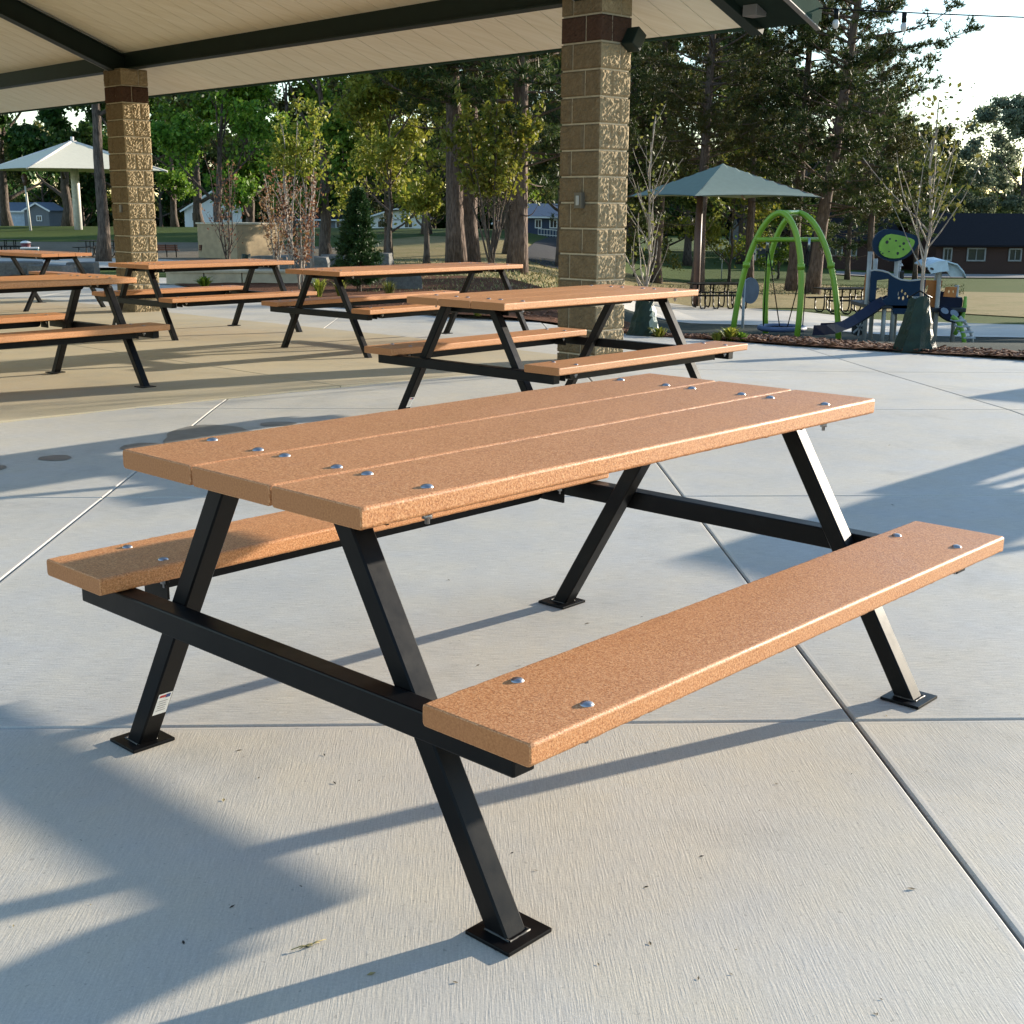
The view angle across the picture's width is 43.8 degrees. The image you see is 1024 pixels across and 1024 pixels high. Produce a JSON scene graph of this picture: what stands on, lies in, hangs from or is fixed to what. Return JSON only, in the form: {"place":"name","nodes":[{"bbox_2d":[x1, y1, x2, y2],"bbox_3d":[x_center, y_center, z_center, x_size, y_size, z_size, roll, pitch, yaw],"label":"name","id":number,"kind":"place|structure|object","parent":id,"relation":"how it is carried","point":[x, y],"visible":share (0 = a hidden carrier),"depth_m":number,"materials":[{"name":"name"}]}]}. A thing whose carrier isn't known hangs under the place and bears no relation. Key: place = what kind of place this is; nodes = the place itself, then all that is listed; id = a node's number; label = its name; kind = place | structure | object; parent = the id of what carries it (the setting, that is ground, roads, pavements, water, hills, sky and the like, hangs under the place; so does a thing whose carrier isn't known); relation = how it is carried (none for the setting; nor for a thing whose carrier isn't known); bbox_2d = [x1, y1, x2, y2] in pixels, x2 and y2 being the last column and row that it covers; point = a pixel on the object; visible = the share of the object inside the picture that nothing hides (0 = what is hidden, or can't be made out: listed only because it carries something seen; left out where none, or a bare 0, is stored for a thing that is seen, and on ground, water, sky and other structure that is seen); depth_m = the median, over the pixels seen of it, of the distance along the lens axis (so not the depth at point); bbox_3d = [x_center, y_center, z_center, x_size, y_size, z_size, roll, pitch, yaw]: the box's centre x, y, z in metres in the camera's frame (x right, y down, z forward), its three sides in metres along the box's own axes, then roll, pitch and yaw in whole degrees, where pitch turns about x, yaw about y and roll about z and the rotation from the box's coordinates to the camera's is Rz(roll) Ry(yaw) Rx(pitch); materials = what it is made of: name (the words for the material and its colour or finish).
{"place":"outdoors","nodes":[
{"label":"outdoors","id":0,"kind":"place"},
{"bbox_2d":[0,242,337,259],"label":"bare earth","id":1,"kind":"structure","parent":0,"point":[188,251],"depth_m":69.64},
{"bbox_2d":[91,89,225,261],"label":"broadleaf tree","id":2,"kind":"object","parent":1,"relation":"on","point":[103,250],"visible":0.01,"depth_m":44.50,"materials":[{"name":"grey plant"}]},
{"bbox_2d":[150,84,305,221],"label":"broadleaf tree","id":3,"kind":"object","parent":1,"relation":"on","point":[251,120],"visible":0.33,"depth_m":58.34,"materials":[{"name":"green plant"}]},
{"bbox_2d":[195,222,280,258],"bbox_3d":[-12.460,-12.406,58.053,2.700,1.565,2.694,10,16,35],"label":"enclosure","id":4,"kind":"object","parent":1,"relation":"on","point":[254,241],"visible":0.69,"depth_m":57.13,"materials":[{"name":"concrete"}]},
{"bbox_2d":[0,298,556,422],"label":"pavilion floor","id":5,"kind":"structure","parent":0,"point":[204,358],"depth_m":10.56,"materials":[{"name":"concrete"}]},
{"bbox_2d":[0,250,116,311],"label":"picnic table","id":6,"kind":"object","parent":5,"relation":"on","point":[46,256],"visible":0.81,"depth_m":17.20,"materials":[{"name":"wood"}]},
{"bbox_2d":[0,274,169,387],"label":"picnic table","id":7,"kind":"object","parent":5,"relation":"on","point":[71,331],"visible":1,"depth_m":8.98,"materials":[{"name":"orange wood"}]},
{"bbox_2d":[92,259,316,340],"bbox_3d":[-3.271,-2.288,13.579,1.530,0.765,1.800,12,18,41],"label":"picnic table","id":8,"kind":"object","parent":5,"relation":"on","point":[240,296],"visible":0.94,"depth_m":13.31,"materials":[{"name":"wood"}]},
{"bbox_2d":[261,262,528,357],"bbox_3d":[-0.988,-2.010,12.403,1.530,0.765,2.440,12,18,40],"label":"picnic table","id":9,"kind":"object","parent":5,"relation":"on","point":[302,304],"visible":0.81,"depth_m":11.92,"materials":[{"name":"wood"}]},
{"bbox_2d":[0,284,1023,1023],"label":"plaza paving","id":10,"kind":"structure","parent":0,"point":[794,900],"depth_m":2.70,"materials":[{"name":"concrete"}]},
{"bbox_2d":[0,422,295,469],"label":"damp patches","id":11,"kind":"object","parent":10,"relation":"on","point":[192,432],"visible":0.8,"depth_m":7.19,"materials":[{"name":"concrete"}]},
{"bbox_2d":[165,269,316,284],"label":"seat wall","id":12,"kind":"structure","parent":10,"relation":"on","point":[240,276],"depth_m":24.24,"materials":[{"name":"concrete"}]},
{"bbox_2d":[0,0,822,359],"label":"pavilion","id":13,"kind":"structure","parent":10,"relation":"on","point":[124,60],"depth_m":13.34,"materials":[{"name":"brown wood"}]},
{"bbox_2d":[819,7,1023,31],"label":"overhead cable","id":14,"kind":"object","parent":13,"relation":"attached to","point":[835,25],"visible":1,"depth_m":10.72,"materials":[{"name":"black metal"}]},
{"bbox_2d":[47,373,1003,956],"bbox_3d":[0.081,0.149,3.115,1.530,0.765,1.800,13,18,42],"label":"picnic table","id":15,"kind":"object","parent":10,"relation":"on","point":[355,487],"visible":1,"depth_m":2.66,"materials":[{"name":"orange wood"}]},
{"bbox_2d":[364,284,747,409],"bbox_3d":[0.287,-0.952,7.732,1.530,0.765,1.800,12,18,41],"label":"picnic table","id":16,"kind":"object","parent":10,"relation":"on","point":[495,305],"visible":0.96,"depth_m":7.45,"materials":[{"name":"wood"}]},
{"bbox_2d":[0,226,1023,337],"bbox_3d":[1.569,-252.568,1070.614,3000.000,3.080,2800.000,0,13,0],"label":"ground","id":17,"kind":"structure","parent":0,"point":[190,234],"depth_m":81.63,"materials":[{"name":"plant"}]},
{"bbox_2d":[0,202,33,225],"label":"shed","id":18,"kind":"structure","parent":17,"relation":"on","point":[17,214],"depth_m":160.98,"materials":[{"name":"blue"}]},
{"bbox_2d":[0,261,43,275],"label":"boulder","id":19,"kind":"object","parent":17,"relation":"on","point":[8,268],"visible":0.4,"depth_m":26.59,"materials":[{"name":"grey stone"}]},
{"bbox_2d":[21,202,62,225],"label":"shed","id":20,"kind":"structure","parent":17,"relation":"on","point":[46,213],"depth_m":160.00,"materials":[{"name":"grey"}]},
{"bbox_2d":[0,105,85,225],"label":"broadleaf tree","id":21,"kind":"object","parent":17,"relation":"on","point":[5,213],"visible":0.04,"depth_m":108.60,"materials":[{"name":"green plant"}]},
{"bbox_2d":[1,117,91,207],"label":"broadleaf tree","id":22,"kind":"object","parent":17,"relation":"on","point":[56,197],"visible":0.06,"depth_m":168.52,"materials":[{"name":"green plant"}]},
{"bbox_2d":[0,108,106,225],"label":"broadleaf tree","id":23,"kind":"object","parent":17,"relation":"on","point":[23,139],"visible":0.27,"depth_m":99.70,"materials":[{"name":"green plant"}]},
{"bbox_2d":[29,123,111,225],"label":"broadleaf tree","id":24,"kind":"object","parent":17,"relation":"on","point":[87,192],"visible":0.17,"depth_m":173.99,"materials":[{"name":"green plant"}]},
{"bbox_2d":[0,137,167,229],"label":"shade canopy","id":25,"kind":"object","parent":17,"relation":"on","point":[73,157],"visible":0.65,"depth_m":86.34,"materials":[{"name":"beige fabric"}]},
{"bbox_2d":[0,258,186,283],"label":"walkway","id":26,"kind":"structure","parent":17,"relation":"on","point":[101,265],"depth_m":46.45,"materials":[{"name":"concrete"}]},
{"bbox_2d":[27,264,77,273],"bbox_3d":[-9.625,-5.026,26.653,0.826,0.309,0.727,2,13,6],"label":"boulder","id":27,"kind":"object","parent":26,"relation":"on","point":[61,268],"visible":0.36,"depth_m":26.34,"materials":[{"name":"grey stone"}]},
{"bbox_2d":[44,103,206,187],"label":"broadleaf tree","id":28,"kind":"object","parent":17,"relation":"on","point":[84,135],"visible":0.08,"depth_m":91.03,"materials":[{"name":"green plant"}]},
{"bbox_2d":[102,95,211,226],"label":"broadleaf tree","id":29,"kind":"object","parent":17,"relation":"on","point":[170,180],"visible":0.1,"depth_m":95.95,"materials":[{"name":"green plant"}]},
{"bbox_2d":[102,120,213,226],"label":"broadleaf tree","id":30,"kind":"object","parent":17,"relation":"on","point":[166,199],"visible":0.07,"depth_m":171.80,"materials":[{"name":"green plant"}]},
{"bbox_2d":[153,131,241,223],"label":"broadleaf tree","id":31,"kind":"object","parent":17,"relation":"on","point":[213,159],"visible":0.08,"depth_m":175.15,"materials":[{"name":"green plant"}]},
{"bbox_2d":[180,191,243,226],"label":"house","id":32,"kind":"structure","parent":17,"relation":"on","point":[207,206],"depth_m":154.32,"materials":[{"name":"white"}]},
{"bbox_2d":[149,84,284,226],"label":"broadleaf tree","id":33,"kind":"object","parent":17,"relation":"on","point":[198,200],"visible":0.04,"depth_m":106.66,"materials":[{"name":"green plant"}]},
{"bbox_2d":[149,85,317,221],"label":"broadleaf tree","id":34,"kind":"object","parent":17,"relation":"on","point":[244,171],"visible":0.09,"depth_m":61.62,"materials":[{"name":"green plant"}]},
{"bbox_2d":[202,124,305,216],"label":"broadleaf tree","id":35,"kind":"object","parent":17,"relation":"on","point":[213,150],"visible":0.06,"depth_m":168.35,"materials":[{"name":"green plant"}]},
{"bbox_2d":[159,77,352,236],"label":"broadleaf tree","id":36,"kind":"object","parent":17,"relation":"on","point":[283,105],"visible":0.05,"depth_m":80.76,"materials":[{"name":"green plant"}]},
{"bbox_2d":[250,75,393,255],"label":"broadleaf tree","id":37,"kind":"object","parent":17,"relation":"on","point":[317,90],"visible":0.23,"depth_m":43.98,"materials":[{"name":"green plant"}]},
{"bbox_2d":[274,208,370,227],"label":"house","id":38,"kind":"structure","parent":17,"relation":"on","point":[335,223],"depth_m":163.94,"materials":[{"name":"grey"}]},
{"bbox_2d":[322,78,440,258],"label":"pine tree","id":39,"kind":"object","parent":17,"relation":"on","point":[378,208],"visible":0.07,"depth_m":59.71,"materials":[{"name":"green plant"}]},
{"bbox_2d":[321,70,445,252],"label":"broadleaf tree","id":40,"kind":"object","parent":17,"relation":"on","point":[363,90],"visible":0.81,"depth_m":35.55,"materials":[{"name":"green plant"}]},
{"bbox_2d":[175,275,630,329],"bbox_3d":[-2.348,-3.716,23.169,9.553,0.890,14.892,0,13,0],"label":"mulch bed","id":41,"kind":"object","parent":17,"relation":"on","point":[329,290],"visible":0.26,"depth_m":22.99,"materials":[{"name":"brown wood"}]},
{"bbox_2d":[202,154,245,258],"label":"sapling","id":42,"kind":"object","parent":41,"relation":"on","point":[229,229],"visible":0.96,"depth_m":26.95,"materials":[{"name":"brown plant"}]},
{"bbox_2d":[253,172,296,268],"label":"sapling","id":43,"kind":"object","parent":41,"relation":"on","point":[277,240],"visible":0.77,"depth_m":25.02,"materials":[{"name":"plant"}]},
{"bbox_2d":[261,111,307,268],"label":"sapling","id":44,"kind":"object","parent":41,"relation":"on","point":[289,165],"visible":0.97,"depth_m":23.95,"materials":[{"name":"plant"}]},
{"bbox_2d":[264,165,323,288],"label":"sapling","id":45,"kind":"object","parent":41,"relation":"on","point":[304,255],"visible":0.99,"depth_m":22.27,"materials":[{"name":"plant"}]},
{"bbox_2d":[279,91,339,267],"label":"sapling","id":46,"kind":"object","parent":41,"relation":"on","point":[314,156],"visible":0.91,"depth_m":24.02,"materials":[{"name":"plant"}]},
{"bbox_2d":[329,185,386,291],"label":"conifer","id":47,"kind":"object","parent":41,"relation":"on","point":[356,240],"visible":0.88,"depth_m":21.43,"materials":[{"name":"green plant"}]},
{"bbox_2d":[386,276,421,288],"bbox_3d":[-1.923,-4.106,22.672,0.648,0.378,0.462,-1,13,-6],"label":"boulder","id":48,"kind":"object","parent":41,"relation":"on","point":[412,282],"visible":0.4,"depth_m":22.46,"materials":[{"name":"grey stone"}]},
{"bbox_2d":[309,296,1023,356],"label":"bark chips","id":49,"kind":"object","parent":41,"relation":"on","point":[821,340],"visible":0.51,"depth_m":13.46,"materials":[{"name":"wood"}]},
{"bbox_2d":[370,208,435,227],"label":"house","id":50,"kind":"structure","parent":17,"relation":"on","point":[376,217],"depth_m":157.93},
{"bbox_2d":[347,82,488,263],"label":"broadleaf tree","id":51,"kind":"object","parent":17,"relation":"on","point":[410,166],"visible":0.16,"depth_m":43.81,"materials":[{"name":"green plant"}]},
{"bbox_2d":[398,58,527,262],"bbox_3d":[-1.676,-15.103,33.214,7.302,17.546,7.234,-4,14,-17],"label":"pine tree","id":52,"kind":"object","parent":17,"relation":"on","point":[455,246],"visible":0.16,"depth_m":34.71,"materials":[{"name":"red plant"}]},
{"bbox_2d":[401,51,561,261],"bbox_3d":[-1.030,-15.154,35.185,7.871,16.769,8.561,-7,14,-29],"label":"pine tree","id":53,"kind":"object","parent":17,"relation":"on","point":[472,238],"visible":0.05,"depth_m":36.39,"materials":[{"name":"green plant"}]},
{"bbox_2d":[445,55,560,253],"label":"broadleaf tree","id":54,"kind":"object","parent":17,"relation":"on","point":[532,196],"visible":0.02,"depth_m":68.07,"materials":[{"name":"green plant"}]},
{"bbox_2d":[368,41,654,274],"bbox_3d":[0.573,-14.666,33.492,8.762,16.727,9.618,8,15,28],"label":"pine tree","id":55,"kind":"object","parent":17,"relation":"on","point":[517,251],"visible":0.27,"depth_m":33.81,"materials":[{"name":"green plant"}]},
{"bbox_2d":[9,175,1017,236],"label":"distant woods","id":56,"kind":"object","parent":17,"relation":"on","point":[441,224],"visible":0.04,"depth_m":201.23,"materials":[{"name":"green plant"}]},
{"bbox_2d":[499,52,630,265],"bbox_3d":[2.453,-19.290,61.368,6.149,14.914,6.207,12,18,39],"label":"pine tree","id":57,"kind":"object","parent":17,"relation":"on","point":[533,99],"visible":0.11,"depth_m":61.25,"materials":[{"name":"green plant"}]},
{"bbox_2d":[504,53,639,211],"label":"broadleaf tree","id":58,"kind":"object","parent":17,"relation":"on","point":[535,172],"visible":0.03,"depth_m":98.15,"materials":[{"name":"green plant"}]},
{"bbox_2d":[541,40,705,279],"bbox_3d":[4.866,-18.160,59.151,7.710,14.719,8.464,-4,14,-18],"label":"pine tree","id":59,"kind":"object","parent":17,"relation":"on","point":[639,110],"visible":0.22,"depth_m":58.54,"materials":[{"name":"green plant"}]},
{"bbox_2d":[625,183,685,276],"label":"bush","id":60,"kind":"object","parent":17,"relation":"on","point":[631,240],"visible":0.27,"depth_m":67.95,"materials":[{"name":"green plant"}]},
{"bbox_2d":[628,32,749,283],"bbox_3d":[7.420,-20.183,63.279,8.959,17.550,8.237,-6,15,-25],"label":"pine tree","id":61,"kind":"object","parent":17,"relation":"on","point":[644,123],"visible":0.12,"depth_m":63.09,"materials":[{"name":"green plant"}]},
{"bbox_2d":[372,236,1023,316],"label":"dry grass","id":62,"kind":"structure","parent":17,"relation":"on","point":[979,303],"depth_m":56.51,"materials":[{"name":"plant"}]},
{"bbox_2d":[437,71,548,262],"bbox_3d":[-0.577,-8.637,32.605,2.900,4.897,2.614,-6,15,-25],"label":"multi stem shrub","id":63,"kind":"object","parent":62,"relation":"on","point":[489,180],"visible":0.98,"depth_m":32.05,"materials":[{"name":"green plant"}]},
{"bbox_2d":[358,258,964,294],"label":"grass","id":64,"kind":"structure","parent":62,"relation":"on","point":[544,279],"depth_m":35.19,"materials":[{"name":"plant"}]},
{"bbox_2d":[629,26,804,291],"bbox_3d":[8.582,-18.349,54.525,8.367,17.908,8.464,4,14,15],"label":"pine tree","id":65,"kind":"object","parent":17,"relation":"on","point":[706,108],"visible":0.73,"depth_m":54.20,"materials":[{"name":"green plant"}]},
{"bbox_2d":[633,42,809,265],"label":"broadleaf tree","id":66,"kind":"object","parent":17,"relation":"on","point":[687,206],"visible":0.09,"depth_m":90.63,"materials":[{"name":"green plant"}]},
{"bbox_2d":[627,164,822,305],"bbox_3d":[7.023,-9.236,43.021,4.838,4.929,4.838,-5,14,-21],"label":"shade canopy","id":67,"kind":"object","parent":17,"relation":"on","point":[722,180],"visible":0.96,"depth_m":41.66,"materials":[{"name":"teal fabric"}]},
{"bbox_2d":[675,136,784,281],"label":"bush","id":68,"kind":"object","parent":17,"relation":"on","point":[713,231],"visible":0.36,"depth_m":70.18,"materials":[{"name":"green plant"}]},
{"bbox_2d":[694,28,811,263],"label":"broadleaf tree","id":69,"kind":"object","parent":17,"relation":"on","point":[740,231],"visible":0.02,"depth_m":97.09,"materials":[{"name":"green plant"}]},
{"bbox_2d":[724,210,786,260],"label":"house","id":70,"kind":"structure","parent":17,"relation":"on","point":[758,248],"depth_m":103.50,"materials":[{"name":"grey"}]},
{"bbox_2d":[692,27,825,278],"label":"pine tree","id":71,"kind":"object","parent":17,"relation":"on","point":[751,221],"visible":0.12,"depth_m":66.81,"materials":[{"name":"green plant"}]},
{"bbox_2d":[735,198,817,278],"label":"bush","id":72,"kind":"object","parent":17,"relation":"on","point":[782,251],"visible":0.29,"depth_m":73.84,"materials":[{"name":"green plant"}]},
{"bbox_2d":[730,0,886,290],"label":"pine tree","id":73,"kind":"object","parent":17,"relation":"on","point":[791,282],"visible":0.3,"depth_m":56.85,"materials":[{"name":"green plant"}]},
{"bbox_2d":[736,57,890,234],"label":"broadleaf tree","id":74,"kind":"object","parent":17,"relation":"on","point":[793,183],"visible":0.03,"depth_m":99.93,"materials":[{"name":"green plant"}]},
{"bbox_2d":[624,309,1023,351],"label":"rubber surface","id":75,"kind":"object","parent":17,"relation":"on","point":[1015,344],"visible":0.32,"depth_m":28.31,"materials":[{"name":"rubber"}]},
{"bbox_2d":[741,278,758,327],"bbox_3d":[5.553,-4.789,29.748,0.440,1.366,0.070,-4,14,-19],"label":"disc panel","id":76,"kind":"object","parent":75,"relation":"on","point":[750,293],"visible":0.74,"depth_m":29.64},
{"bbox_2d":[731,210,841,339],"bbox_3d":[5.810,-4.915,26.638,2.039,2.752,1.331,11,17,38],"label":"arch swing","id":77,"kind":"object","parent":75,"relation":"on","point":[798,327],"visible":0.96,"depth_m":26.55,"materials":[{"name":"green paint"}]},
{"bbox_2d":[812,229,975,342],"bbox_3d":[7.526,-4.453,25.466,3.580,2.363,2.869,0,13,0],"label":"play structure","id":78,"kind":"object","parent":75,"relation":"on","point":[895,247],"visible":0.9,"depth_m":25.57,"materials":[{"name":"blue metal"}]},
{"bbox_2d":[653,335,1022,356],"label":"mulch strip","id":79,"kind":"object","parent":17,"relation":"on","point":[849,346],"visible":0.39,"depth_m":13.22,"materials":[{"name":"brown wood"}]},
{"bbox_2d":[624,95,682,286],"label":"sapling","id":80,"kind":"object","parent":79,"relation":"on","point":[648,233],"visible":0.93,"depth_m":14.16,"materials":[{"name":"plant"}]},
{"bbox_2d":[626,301,657,335],"bbox_3d":[1.507,-2.259,14.374,0.432,0.567,0.288,-2,14,-11],"label":"watering bag","id":81,"kind":"object","parent":80,"relation":"attached to","point":[643,321],"visible":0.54,"depth_m":14.30,"materials":[{"name":"green plastic"}]},
{"bbox_2d":[857,68,990,296],"bbox_3d":[4.128,-2.967,12.702,1.056,2.791,1.198,-4,14,-17],"label":"sapling","id":82,"kind":"object","parent":79,"relation":"on","point":[929,186],"visible":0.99,"depth_m":12.50,"materials":[{"name":"plant"}]},
{"bbox_2d":[893,290,936,353],"bbox_3d":[4.105,-1.914,12.800,0.470,0.628,0.358,-2,14,-11],"label":"watering bag","id":83,"kind":"object","parent":82,"relation":"attached to","point":[915,330],"visible":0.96,"depth_m":12.72,"materials":[{"name":"green plastic"}]},
{"bbox_2d":[783,211,899,271],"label":"house","id":84,"kind":"structure","parent":17,"relation":"on","point":[861,264],"depth_m":94.30,"materials":[{"name":"brown brick"}]},
{"bbox_2d":[806,287,879,314],"bbox_3d":[11.149,-7.068,42.504,2.024,0.828,1.892,-3,14,-14],"label":"steel table","id":85,"kind":"object","parent":17,"relation":"on","point":[841,297],"visible":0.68,"depth_m":42.48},
{"bbox_2d":[805,113,895,279],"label":"pine tree","id":86,"kind":"object","parent":17,"relation":"on","point":[849,241],"visible":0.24,"depth_m":77.96,"materials":[{"name":"green plant"}]},
{"bbox_2d":[742,0,986,294],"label":"pine tree","id":87,"kind":"object","parent":17,"relation":"on","point":[832,176],"visible":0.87,"depth_m":52.82,"materials":[{"name":"green plant"}]},
{"bbox_2d":[812,28,933,280],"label":"pine tree","id":88,"kind":"object","parent":17,"relation":"on","point":[900,151],"visible":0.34,"depth_m":70.66,"materials":[{"name":"green plant"}]},
{"bbox_2d":[863,122,968,227],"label":"broadleaf tree","id":89,"kind":"object","parent":17,"relation":"on","point":[956,179],"visible":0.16,"depth_m":106.66,"materials":[{"name":"green plant"}]},
{"bbox_2d":[891,121,951,279],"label":"pine tree","id":90,"kind":"object","parent":17,"relation":"on","point":[928,124],"visible":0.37,"depth_m":79.11,"materials":[{"name":"green plant"}]},
{"bbox_2d":[898,213,1023,273],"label":"house","id":91,"kind":"structure","parent":17,"relation":"on","point":[980,243],"depth_m":91.45,"materials":[{"name":"brown brick"}]},
{"bbox_2d":[944,151,1023,212],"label":"broadleaf tree","id":92,"kind":"object","parent":17,"relation":"on","point":[1016,175],"visible":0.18,"depth_m":143.72,"materials":[{"name":"green plant"}]},
{"bbox_2d":[947,91,1023,212],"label":"broadleaf tree","id":93,"kind":"object","parent":17,"relation":"on","point":[1012,119],"visible":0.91,"depth_m":115.32,"materials":[{"name":"green plant"}]},
{"bbox_2d":[8,0,1023,204],"label":"sky","id":94,"kind":"structure","parent":0,"point":[994,59],"materials":[{"name":"white"}]},
{"bbox_2d":[528,203,557,237],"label":"house","id":95,"kind":"structure","parent":0,"point":[537,219],"depth_m":146.45,"materials":[{"name":"blue"}]},
{"bbox_2d":[528,237,558,268],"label":"driveway","id":96,"kind":"structure","parent":0,"point":[542,249],"depth_m":73.47,"materials":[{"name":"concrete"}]},
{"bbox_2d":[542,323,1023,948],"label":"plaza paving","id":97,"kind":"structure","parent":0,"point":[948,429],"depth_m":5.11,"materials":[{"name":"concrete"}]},
{"bbox_2d":[623,301,1023,336],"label":"playground path","id":98,"kind":"structure","parent":0,"point":[697,314],"depth_m":35.08,"materials":[{"name":"concrete"}]},
{"bbox_2d":[687,282,746,308],"bbox_3d":[6.830,-7.139,41.980,2.024,0.828,1.892,-1,14,-7],"label":"steel table","id":99,"kind":"object","parent":98,"relation":"on","point":[713,292],"visible":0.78,"depth_m":41.75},
{"bbox_2d":[836,271,1023,277],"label":"road","id":100,"kind":"structure","parent":0,"point":[967,275],"depth_m":86.71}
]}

